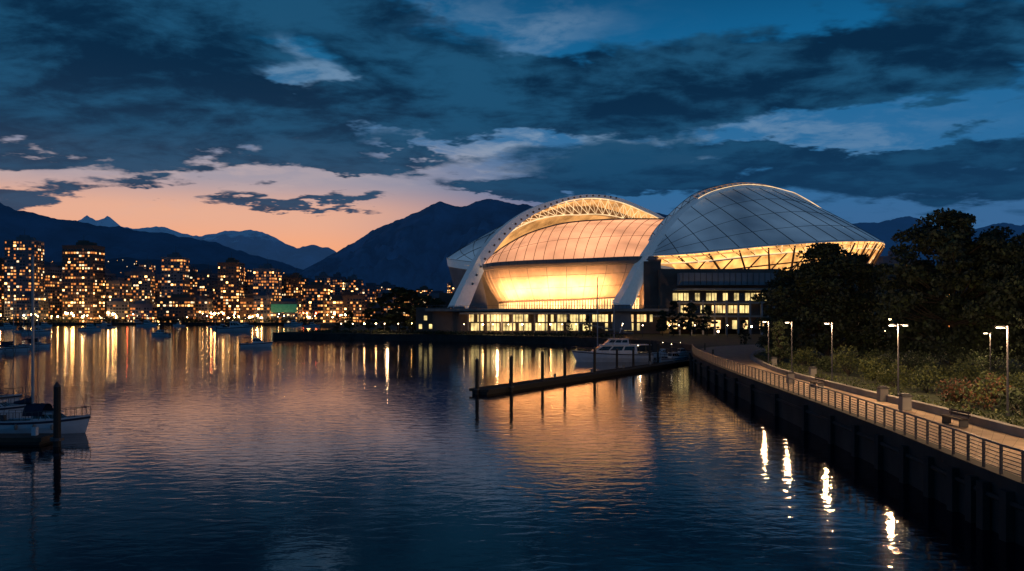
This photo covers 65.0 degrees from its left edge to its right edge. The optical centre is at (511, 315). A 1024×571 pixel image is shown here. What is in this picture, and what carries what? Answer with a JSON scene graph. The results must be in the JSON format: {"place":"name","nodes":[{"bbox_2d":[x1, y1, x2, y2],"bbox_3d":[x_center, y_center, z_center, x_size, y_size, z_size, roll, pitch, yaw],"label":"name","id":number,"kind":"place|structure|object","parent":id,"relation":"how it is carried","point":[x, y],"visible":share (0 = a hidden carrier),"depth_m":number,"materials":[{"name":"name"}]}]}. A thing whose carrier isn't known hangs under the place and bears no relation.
{"place":"outdoors","nodes":[
{"label":"outdoors","id":0,"kind":"place"},
{"bbox_2d":[107,298,133,321],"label":"waterfront building","id":1,"kind":"structure","parent":0,"point":[119,308],"depth_m":803.29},
{"bbox_2d":[0,203,304,276],"bbox_3d":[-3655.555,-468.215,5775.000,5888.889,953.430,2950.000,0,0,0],"label":"forested mountain","id":2,"kind":"structure","parent":0,"point":[54,234],"depth_m":5814.21,"materials":[{"name":"blue plant"}]},
{"bbox_2d":[44,257,314,284],"bbox_3d":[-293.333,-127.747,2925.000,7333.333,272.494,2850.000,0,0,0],"label":"foothills","id":3,"kind":"structure","parent":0,"point":[114,267],"depth_m":3393.57,"materials":[{"name":"black plant"}]},
{"bbox_2d":[78,215,335,269],"bbox_3d":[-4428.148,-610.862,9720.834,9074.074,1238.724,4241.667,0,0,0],"label":"snowy mountains","id":4,"kind":"structure","parent":0,"point":[257,243],"depth_m":9622.83,"materials":[{"name":"blue stone"}]},
{"bbox_2d":[0,325,1023,570],"bbox_3d":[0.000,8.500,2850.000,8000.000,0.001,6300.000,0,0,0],"label":"water","id":5,"kind":"structure","parent":0,"point":[198,447],"depth_m":43.66,"materials":[{"name":"blue liquid"}]},
{"bbox_2d":[0,342,22,404],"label":"sailboat","id":6,"kind":"object","parent":5,"relation":"on","point":[17,396],"visible":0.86,"depth_m":74.02,"materials":[{"name":"plastic"}]},
{"bbox_2d":[0,297,30,351],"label":"sailboat","id":7,"kind":"object","parent":5,"relation":"on","point":[7,345],"visible":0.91,"depth_m":189.63,"materials":[{"name":"plastic"}]},
{"bbox_2d":[0,317,36,418],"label":"sailboat","id":8,"kind":"object","parent":5,"relation":"on","point":[9,410],"visible":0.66,"depth_m":65.77,"materials":[{"name":"plastic"}]},
{"bbox_2d":[0,427,52,444],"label":"marina float","id":9,"kind":"object","parent":5,"relation":"on","point":[34,437],"visible":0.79,"depth_m":53.01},
{"bbox_2d":[18,303,51,347],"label":"sailboat","id":10,"kind":"object","parent":5,"relation":"on","point":[38,344],"visible":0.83,"depth_m":214.64,"materials":[{"name":"plastic"}]},
{"bbox_2d":[21,323,51,334],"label":"motorboat","id":11,"kind":"object","parent":5,"relation":"on","point":[42,331],"visible":0.88,"depth_m":365.88,"materials":[{"name":"plastic"}]},
{"bbox_2d":[0,255,90,433],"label":"sailboat","id":12,"kind":"object","parent":5,"relation":"on","point":[41,415],"visible":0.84,"depth_m":58.15,"materials":[{"name":"white fibreglass"},{"name":"aluminium"},{"name":"navy canvas"}]},
{"bbox_2d":[50,382,63,446],"bbox_3d":[-29.600,7.900,52.300,0.811,7.200,0.811,0,0,0],"label":"mooring pile","id":13,"kind":"object","parent":5,"relation":"in","point":[57,438],"visible":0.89,"depth_m":52.12,"materials":[{"name":"wood"}]},
{"bbox_2d":[77,322,101,330],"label":"motorboat","id":14,"kind":"object","parent":5,"relation":"on","point":[91,327],"visible":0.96,"depth_m":457.39,"materials":[{"name":"plastic"}]},
{"bbox_2d":[216,313,251,331],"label":"motorboat","id":15,"kind":"object","parent":5,"relation":"on","point":[236,326],"visible":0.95,"depth_m":434.79,"materials":[{"name":"plastic"}]},
{"bbox_2d":[239,335,272,347],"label":"motorboat","id":16,"kind":"object","parent":5,"relation":"on","point":[257,342],"visible":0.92,"depth_m":217.41,"materials":[{"name":"plastic"}]},
{"bbox_2d":[474,358,479,394],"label":"mooring pile","id":17,"kind":"object","parent":5,"relation":"in","point":[476,389],"visible":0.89,"depth_m":86.87,"materials":[{"name":"wood"}]},
{"bbox_2d":[509,355,513,391],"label":"mooring pile","id":18,"kind":"object","parent":5,"relation":"in","point":[511,386],"visible":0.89,"depth_m":89.84,"materials":[{"name":"wood"}]},
{"bbox_2d":[469,358,688,394],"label":"floating dock","id":19,"kind":"object","parent":5,"relation":"on","point":[501,388],"visible":0.94,"depth_m":104.99,"materials":[{"name":"wood"}]},
{"bbox_2d":[572,318,655,361],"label":"motor yacht","id":20,"kind":"object","parent":5,"relation":"on","point":[606,351],"visible":0.91,"depth_m":148.48,"materials":[{"name":"white fibreglass"},{"name":"dark glass"},{"name":"timber"}]},
{"bbox_2d":[656,344,687,362],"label":"motorboat","id":21,"kind":"object","parent":5,"relation":"on","point":[672,355],"visible":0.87,"depth_m":147.25,"materials":[{"name":"plastic"}]},
{"bbox_2d":[0,0,1023,251],"label":"sky","id":22,"kind":"structure","parent":0,"point":[298,123],"materials":[{"name":"blue"}]},
{"bbox_2d":[49,322,1023,425],"bbox_3d":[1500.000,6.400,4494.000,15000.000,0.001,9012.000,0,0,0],"label":"ground","id":23,"kind":"structure","parent":0,"point":[698,340],"depth_m":137.21,"materials":[{"name":"green plant"}]},
{"bbox_2d":[0,252,3,302],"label":"apartment tower","id":24,"kind":"structure","parent":23,"relation":"on","point":[1,280],"depth_m":850.42,"materials":[{"name":"concrete"}]},
{"bbox_2d":[4,229,44,322],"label":"apartment tower","id":25,"kind":"structure","parent":23,"relation":"on","point":[20,251],"depth_m":790.14,"materials":[{"name":"concrete"}]},
{"bbox_2d":[16,292,48,322],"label":"waterfront building","id":26,"kind":"structure","parent":23,"relation":"on","point":[42,301],"depth_m":780.23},
{"bbox_2d":[44,262,61,321],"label":"apartment tower","id":27,"kind":"structure","parent":23,"relation":"on","point":[53,281],"depth_m":844.80,"materials":[{"name":"concrete"}]},
{"bbox_2d":[61,239,105,321],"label":"apartment tower","id":28,"kind":"structure","parent":23,"relation":"on","point":[83,277],"depth_m":800.44,"materials":[{"name":"concrete"}]},
{"bbox_2d":[105,266,116,315],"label":"apartment tower","id":29,"kind":"structure","parent":23,"relation":"on","point":[108,275],"depth_m":894.08,"materials":[{"name":"paint"}]},
{"bbox_2d":[106,277,131,316],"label":"apartment tower","id":30,"kind":"structure","parent":23,"relation":"on","point":[117,287],"depth_m":821.04,"materials":[{"name":"concrete"}]},
{"bbox_2d":[124,267,154,303],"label":"apartment tower","id":31,"kind":"structure","parent":23,"relation":"on","point":[142,279],"depth_m":841.26,"materials":[{"name":"concrete"}]},
{"bbox_2d":[130,300,156,322],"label":"waterfront building","id":32,"kind":"structure","parent":23,"relation":"on","point":[144,308],"depth_m":783.61,"materials":[{"name":"grey concrete"}]},
{"bbox_2d":[139,259,155,273],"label":"apartment tower","id":33,"kind":"structure","parent":23,"relation":"on","point":[149,265],"depth_m":1011.92,"materials":[{"name":"concrete"}]},
{"bbox_2d":[155,274,160,301],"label":"apartment tower","id":34,"kind":"structure","parent":23,"relation":"on","point":[157,285],"depth_m":890.07,"materials":[{"name":"concrete"}]},
{"bbox_2d":[0,315,319,322],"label":"shoreline trees","id":35,"kind":"object","parent":23,"relation":"on","point":[159,319],"visible":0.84,"depth_m":777.17,"materials":[{"name":"green plant"}]},
{"bbox_2d":[161,248,189,296],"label":"apartment tower","id":36,"kind":"structure","parent":23,"relation":"on","point":[175,272],"depth_m":820.22,"materials":[{"name":"concrete"}]},
{"bbox_2d":[156,294,195,322],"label":"waterfront building","id":37,"kind":"structure","parent":23,"relation":"on","point":[175,306],"depth_m":787.59,"materials":[{"name":"brick"}]},
{"bbox_2d":[190,265,197,289],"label":"apartment tower","id":38,"kind":"structure","parent":23,"relation":"on","point":[193,277],"depth_m":930.42,"materials":[{"name":"concrete"}]},
{"bbox_2d":[191,296,213,321],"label":"waterfront building","id":39,"kind":"structure","parent":23,"relation":"on","point":[205,307],"depth_m":800.25,"materials":[{"name":"concrete"}]},
{"bbox_2d":[197,264,217,321],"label":"apartment tower","id":40,"kind":"structure","parent":23,"relation":"on","point":[207,281],"depth_m":890.36,"materials":[{"name":"paint"}]},
{"bbox_2d":[217,252,244,321],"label":"apartment tower","id":41,"kind":"structure","parent":23,"relation":"on","point":[231,281],"depth_m":840.04,"materials":[{"name":"concrete"}]},
{"bbox_2d":[240,294,257,321],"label":"waterfront building","id":42,"kind":"structure","parent":23,"relation":"on","point":[246,306],"depth_m":809.65,"materials":[{"name":"brick"}]},
{"bbox_2d":[245,271,252,293],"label":"apartment tower","id":43,"kind":"structure","parent":23,"relation":"on","point":[249,282],"depth_m":870.40,"materials":[{"name":"paint"}]},
{"bbox_2d":[253,292,274,321],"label":"waterfront building","id":44,"kind":"structure","parent":23,"relation":"on","point":[262,304],"depth_m":796.95,"materials":[{"name":"concrete"}]},
{"bbox_2d":[253,257,281,301],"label":"apartment tower","id":45,"kind":"structure","parent":23,"relation":"on","point":[267,277],"depth_m":820.48,"materials":[{"name":"concrete"}]},
{"bbox_2d":[270,298,302,322],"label":"green lit building","id":46,"kind":"structure","parent":23,"relation":"on","point":[290,307],"depth_m":783.29,"materials":[{"name":"green glass"}]},
{"bbox_2d":[284,273,308,297],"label":"apartment tower","id":47,"kind":"structure","parent":23,"relation":"on","point":[294,283],"depth_m":850.41,"materials":[{"name":"brick"}]},
{"bbox_2d":[302,282,330,322],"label":"apartment tower","id":48,"kind":"structure","parent":23,"relation":"on","point":[316,296],"depth_m":790.35,"materials":[{"name":"concrete"}]},
{"bbox_2d":[315,272,331,285],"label":"apartment tower","id":49,"kind":"structure","parent":23,"relation":"on","point":[324,277],"depth_m":1030.32,"materials":[{"name":"concrete"}]},
{"bbox_2d":[326,297,342,321],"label":"waterfront building","id":50,"kind":"structure","parent":23,"relation":"on","point":[335,305],"depth_m":797.16,"materials":[{"name":"brick"}]},
{"bbox_2d":[330,272,345,294],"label":"apartment tower","id":51,"kind":"structure","parent":23,"relation":"on","point":[337,283],"depth_m":940.17,"materials":[{"name":"paint"}]},
{"bbox_2d":[335,292,364,321],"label":"waterfront building","id":52,"kind":"structure","parent":23,"relation":"on","point":[354,302],"depth_m":808.98,"materials":[{"name":"brick"}]},
{"bbox_2d":[341,310,358,328],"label":"tree","id":53,"kind":"object","parent":23,"relation":"on","point":[348,324],"visible":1,"depth_m":329.15,"materials":[{"name":"green plant"}]},
{"bbox_2d":[345,275,363,294],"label":"apartment tower","id":54,"kind":"structure","parent":23,"relation":"on","point":[353,283],"depth_m":950.45,"materials":[{"name":"concrete"}]},
{"bbox_2d":[360,308,374,329],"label":"tree","id":55,"kind":"object","parent":23,"relation":"on","point":[368,319],"visible":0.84,"depth_m":323.65,"materials":[{"name":"green plant"}]},
{"bbox_2d":[359,283,380,301],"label":"apartment tower","id":56,"kind":"structure","parent":23,"relation":"on","point":[369,291],"depth_m":890.38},
{"bbox_2d":[371,297,395,331],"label":"tree","id":57,"kind":"object","parent":23,"relation":"on","point":[380,300],"visible":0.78,"depth_m":314.21,"materials":[{"name":"green plant"}]},
{"bbox_2d":[367,287,410,330],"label":"tree","id":58,"kind":"object","parent":23,"relation":"on","point":[398,291],"visible":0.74,"depth_m":313.72,"materials":[{"name":"green plant"}]},
{"bbox_2d":[393,289,423,330],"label":"tree","id":59,"kind":"object","parent":23,"relation":"on","point":[413,294],"visible":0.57,"depth_m":312.78,"materials":[{"name":"green plant"}]},
{"bbox_2d":[406,304,420,329],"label":"tree","id":60,"kind":"object","parent":23,"relation":"on","point":[412,311],"visible":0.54,"depth_m":295.26,"materials":[{"name":"green plant"}]},
{"bbox_2d":[409,294,434,322],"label":"tree","id":61,"kind":"object","parent":23,"relation":"on","point":[426,298],"visible":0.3,"depth_m":311.01,"materials":[{"name":"green plant"}]},
{"bbox_2d":[429,293,454,307],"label":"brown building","id":62,"kind":"structure","parent":23,"relation":"on","point":[446,297],"depth_m":325.89,"materials":[{"name":"concrete"}]},
{"bbox_2d":[297,329,621,337],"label":"quay hedge","id":63,"kind":"object","parent":23,"relation":"on","point":[387,331],"visible":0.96,"depth_m":271.88,"materials":[{"name":"green plant"}]},
{"bbox_2d":[0,323,1023,546],"bbox_3d":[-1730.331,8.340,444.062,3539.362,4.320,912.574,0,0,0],"label":"seawall","id":64,"kind":"object","parent":23,"relation":"on","point":[986,497],"visible":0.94,"depth_m":46.09,"materials":[{"name":"concrete"}]},
{"bbox_2d":[692,344,1023,481],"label":"promenade railing","id":65,"kind":"object","parent":64,"relation":"on","point":[698,353],"visible":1,"depth_m":43.34,"materials":[{"name":"metal"}]},
{"bbox_2d":[656,310,671,335],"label":"tree","id":66,"kind":"object","parent":23,"relation":"on","point":[662,314],"visible":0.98,"depth_m":257.54,"materials":[{"name":"green plant"}]},
{"bbox_2d":[416,183,916,334],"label":"stadium","id":67,"kind":"object","parent":23,"relation":"on","point":[545,265],"visible":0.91,"depth_m":293.88,"materials":[{"name":"metal"}]},
{"bbox_2d":[663,301,685,335],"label":"tree","id":68,"kind":"object","parent":23,"relation":"on","point":[673,320],"visible":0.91,"depth_m":261.54,"materials":[{"name":"green plant"}]},
{"bbox_2d":[678,302,703,335],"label":"tree","id":69,"kind":"object","parent":23,"relation":"on","point":[689,314],"visible":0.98,"depth_m":260.78,"materials":[{"name":"green plant"}]},
{"bbox_2d":[695,306,719,335],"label":"tree","id":70,"kind":"object","parent":23,"relation":"on","point":[705,324],"visible":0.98,"depth_m":261.24,"materials":[{"name":"green plant"}]},
{"bbox_2d":[738,320,750,344],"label":"tree","id":71,"kind":"object","parent":23,"relation":"on","point":[743,332],"visible":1,"depth_m":179.74,"materials":[{"name":"green plant"}]},
{"bbox_2d":[764,320,790,364],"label":"tree","id":72,"kind":"object","parent":23,"relation":"on","point":[777,328],"visible":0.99,"depth_m":104.63,"materials":[{"name":"green plant"}]},
{"bbox_2d":[753,272,840,353],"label":"broadleaf tree","id":73,"kind":"object","parent":23,"relation":"on","point":[775,314],"visible":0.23,"depth_m":127.00,"materials":[{"name":"green plant"}]},
{"bbox_2d":[792,327,807,360],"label":"tree","id":74,"kind":"object","parent":23,"relation":"on","point":[800,333],"visible":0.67,"depth_m":111.78,"materials":[{"name":"green plant"}]},
{"bbox_2d":[788,347,820,365],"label":"shrub","id":75,"kind":"object","parent":23,"relation":"on","point":[808,357],"visible":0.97,"depth_m":103.02,"materials":[{"name":"green plant"}]},
{"bbox_2d":[813,355,836,371],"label":"shrub","id":76,"kind":"object","parent":23,"relation":"on","point":[825,363],"visible":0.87,"depth_m":91.93,"materials":[{"name":"green plant"}]},
{"bbox_2d":[751,241,904,358],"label":"broadleaf tree","id":77,"kind":"object","parent":23,"relation":"on","point":[822,279],"visible":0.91,"depth_m":117.03,"materials":[{"name":"green plant"}]},
{"bbox_2d":[824,322,832,380],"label":"street lamp","id":78,"kind":"object","parent":23,"relation":"on","point":[831,349],"visible":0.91,"depth_m":75.96,"materials":[{"name":"metal"}]},
{"bbox_2d":[829,342,861,375],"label":"shrub","id":79,"kind":"object","parent":23,"relation":"on","point":[848,368],"visible":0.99,"depth_m":86.27,"materials":[{"name":"green plant"}]},
{"bbox_2d":[823,251,889,356],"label":"broadleaf tree","id":80,"kind":"object","parent":23,"relation":"on","point":[867,282],"visible":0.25,"depth_m":124.52,"materials":[{"name":"green plant"}]},
{"bbox_2d":[857,357,884,380],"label":"shrub","id":81,"kind":"object","parent":23,"relation":"on","point":[871,372],"visible":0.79,"depth_m":79.15,"materials":[{"name":"green plant"}]},
{"bbox_2d":[859,348,894,369],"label":"shrub","id":82,"kind":"object","parent":23,"relation":"on","point":[868,356],"visible":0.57,"depth_m":94.57,"materials":[{"name":"green plant"}]},
{"bbox_2d":[754,350,1023,426],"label":"ground cover plants","id":83,"kind":"object","parent":23,"relation":"on","point":[1011,419],"visible":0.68,"depth_m":59.24,"materials":[{"name":"green plant"}]},
{"bbox_2d":[875,250,911,270],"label":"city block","id":84,"kind":"structure","parent":23,"relation":"on","point":[883,259],"depth_m":413.09,"materials":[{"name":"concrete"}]},
{"bbox_2d":[875,360,914,388],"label":"shrub","id":85,"kind":"object","parent":23,"relation":"on","point":[887,377],"visible":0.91,"depth_m":71.09,"materials":[{"name":"green plant"}]},
{"bbox_2d":[888,324,908,393],"bbox_3d":[29.314,3.485,61.000,1.500,5.830,0.260,0,0,0],"label":"street lamp","id":86,"kind":"object","parent":23,"relation":"on","point":[898,326],"visible":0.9,"depth_m":60.95,"materials":[{"name":"metal"}]},
{"bbox_2d":[884,347,939,371],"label":"shrub","id":87,"kind":"object","parent":23,"relation":"on","point":[918,360],"visible":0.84,"depth_m":91.49,"materials":[{"name":"green plant"}]},
{"bbox_2d":[876,259,955,361],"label":"broadleaf tree","id":88,"kind":"object","parent":23,"relation":"on","point":[902,344],"visible":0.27,"depth_m":111.12,"materials":[{"name":"green plant"}]},
{"bbox_2d":[908,363,948,393],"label":"shrub","id":89,"kind":"object","parent":23,"relation":"on","point":[922,379],"visible":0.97,"depth_m":66.67,"materials":[{"name":"green plant"}]},
{"bbox_2d":[916,361,957,382],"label":"shrub","id":90,"kind":"object","parent":23,"relation":"on","point":[939,369],"visible":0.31,"depth_m":76.44,"materials":[{"name":"green plant"}]},
{"bbox_2d":[870,207,1023,365],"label":"broadleaf tree","id":91,"kind":"object","parent":23,"relation":"on","point":[946,243],"visible":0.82,"depth_m":101.67,"materials":[{"name":"green plant"}]},
{"bbox_2d":[926,342,978,366],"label":"shrub","id":92,"kind":"object","parent":23,"relation":"on","point":[948,355],"visible":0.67,"depth_m":98.36,"materials":[{"name":"green plant"}]},
{"bbox_2d":[933,376,981,405],"bbox_3d":[32.173,5.447,57.504,2.890,2.191,3.134,0,0,-14],"label":"shrub","id":93,"kind":"object","parent":23,"relation":"on","point":[951,392],"visible":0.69,"depth_m":57.45,"materials":[{"name":"green plant"}]},
{"bbox_2d":[942,356,991,384],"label":"shrub","id":94,"kind":"object","parent":23,"relation":"on","point":[964,368],"visible":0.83,"depth_m":72.37,"materials":[{"name":"green plant"}]},
{"bbox_2d":[940,231,1023,366],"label":"broadleaf tree","id":95,"kind":"object","parent":23,"relation":"on","point":[969,345],"visible":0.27,"depth_m":100.56,"materials":[{"name":"green plant"}]},
{"bbox_2d":[956,370,1015,412],"bbox_3d":[32.066,5.097,54.351,3.604,2.885,3.566,0,0,0],"label":"shrub","id":96,"kind":"object","parent":23,"relation":"on","point":[992,389],"visible":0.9,"depth_m":54.20,"materials":[{"name":"green plant"}]},
{"bbox_2d":[953,344,1023,374],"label":"shrub","id":97,"kind":"object","parent":23,"relation":"on","point":[983,363],"visible":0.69,"depth_m":86.22,"materials":[{"name":"green plant"}]},
{"bbox_2d":[962,233,1023,363],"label":"broadleaf tree","id":98,"kind":"object","parent":23,"relation":"on","point":[1016,257],"visible":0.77,"depth_m":95.24,"materials":[{"name":"green plant"}]},
{"bbox_2d":[995,325,1009,418],"bbox_3d":[30.523,3.485,50.000,0.880,5.830,0.260,0,0,0],"label":"street lamp","id":99,"kind":"object","parent":23,"relation":"on","point":[1007,385],"visible":0.93,"depth_m":49.95,"materials":[{"name":"metal"}]},
{"bbox_2d":[983,371,1023,396],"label":"shrub","id":100,"kind":"object","parent":23,"relation":"on","point":[1012,381],"visible":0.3,"depth_m":62.49,"materials":[{"name":"green plant"}]},
{"bbox_2d":[995,360,1023,384],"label":"shrub","id":101,"kind":"object","parent":23,"relation":"on","point":[1012,371],"visible":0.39,"depth_m":73.83,"materials":[{"name":"green plant"}]},
{"bbox_2d":[997,385,1023,416],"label":"shrub","id":102,"kind":"object","parent":23,"relation":"on","point":[1018,407],"visible":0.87,"depth_m":51.68,"materials":[{"name":"green plant"}]},
{"bbox_2d":[300,199,874,292],"bbox_3d":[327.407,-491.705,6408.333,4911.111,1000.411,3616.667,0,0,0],"label":"granite mountain","id":103,"kind":"structure","parent":0,"point":[413,251],"depth_m":6079.05,"materials":[{"name":"blue stone"}]},
{"bbox_2d":[699,344,1023,476],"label":"promenade path","id":104,"kind":"structure","parent":0,"point":[741,355],"depth_m":50.59,"materials":[{"name":"beige concrete"}]},
{"bbox_2d":[876,386,889,401],"bbox_3d":[27.715,5.803,60.104,0.720,1.125,0.720,0,0,0],"label":"litter bin","id":105,"kind":"object","parent":104,"relation":"on","point":[882,392],"visible":1,"depth_m":59.81,"materials":[{"name":"metal"}]},
{"bbox_2d":[750,348,1023,437],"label":"planter kerb wall","id":106,"kind":"structure","parent":104,"relation":"on","point":[1001,427],"depth_m":54.89,"materials":[{"name":"concrete"}]},
{"bbox_2d":[897,393,912,410],"bbox_3d":[26.608,5.803,54.425,0.720,1.125,0.720,0,0,0],"label":"litter bin","id":107,"kind":"object","parent":104,"relation":"on","point":[904,403],"visible":1,"depth_m":54.13,"materials":[{"name":"concrete"}]},
{"bbox_2d":[940,408,970,427],"bbox_3d":[25.913,5.938,47.000,0.575,0.900,2.200,0,0,0],"label":"park bench","id":108,"kind":"object","parent":104,"relation":"on","point":[963,422],"visible":1,"depth_m":46.77,"materials":[{"name":"concrete"}]},
{"bbox_2d":[853,216,1023,265],"bbox_3d":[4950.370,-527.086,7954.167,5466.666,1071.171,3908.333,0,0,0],"label":"distant mountains","id":109,"kind":"structure","parent":0,"point":[885,231],"depth_m":8047.50,"materials":[{"name":"blue stone"}]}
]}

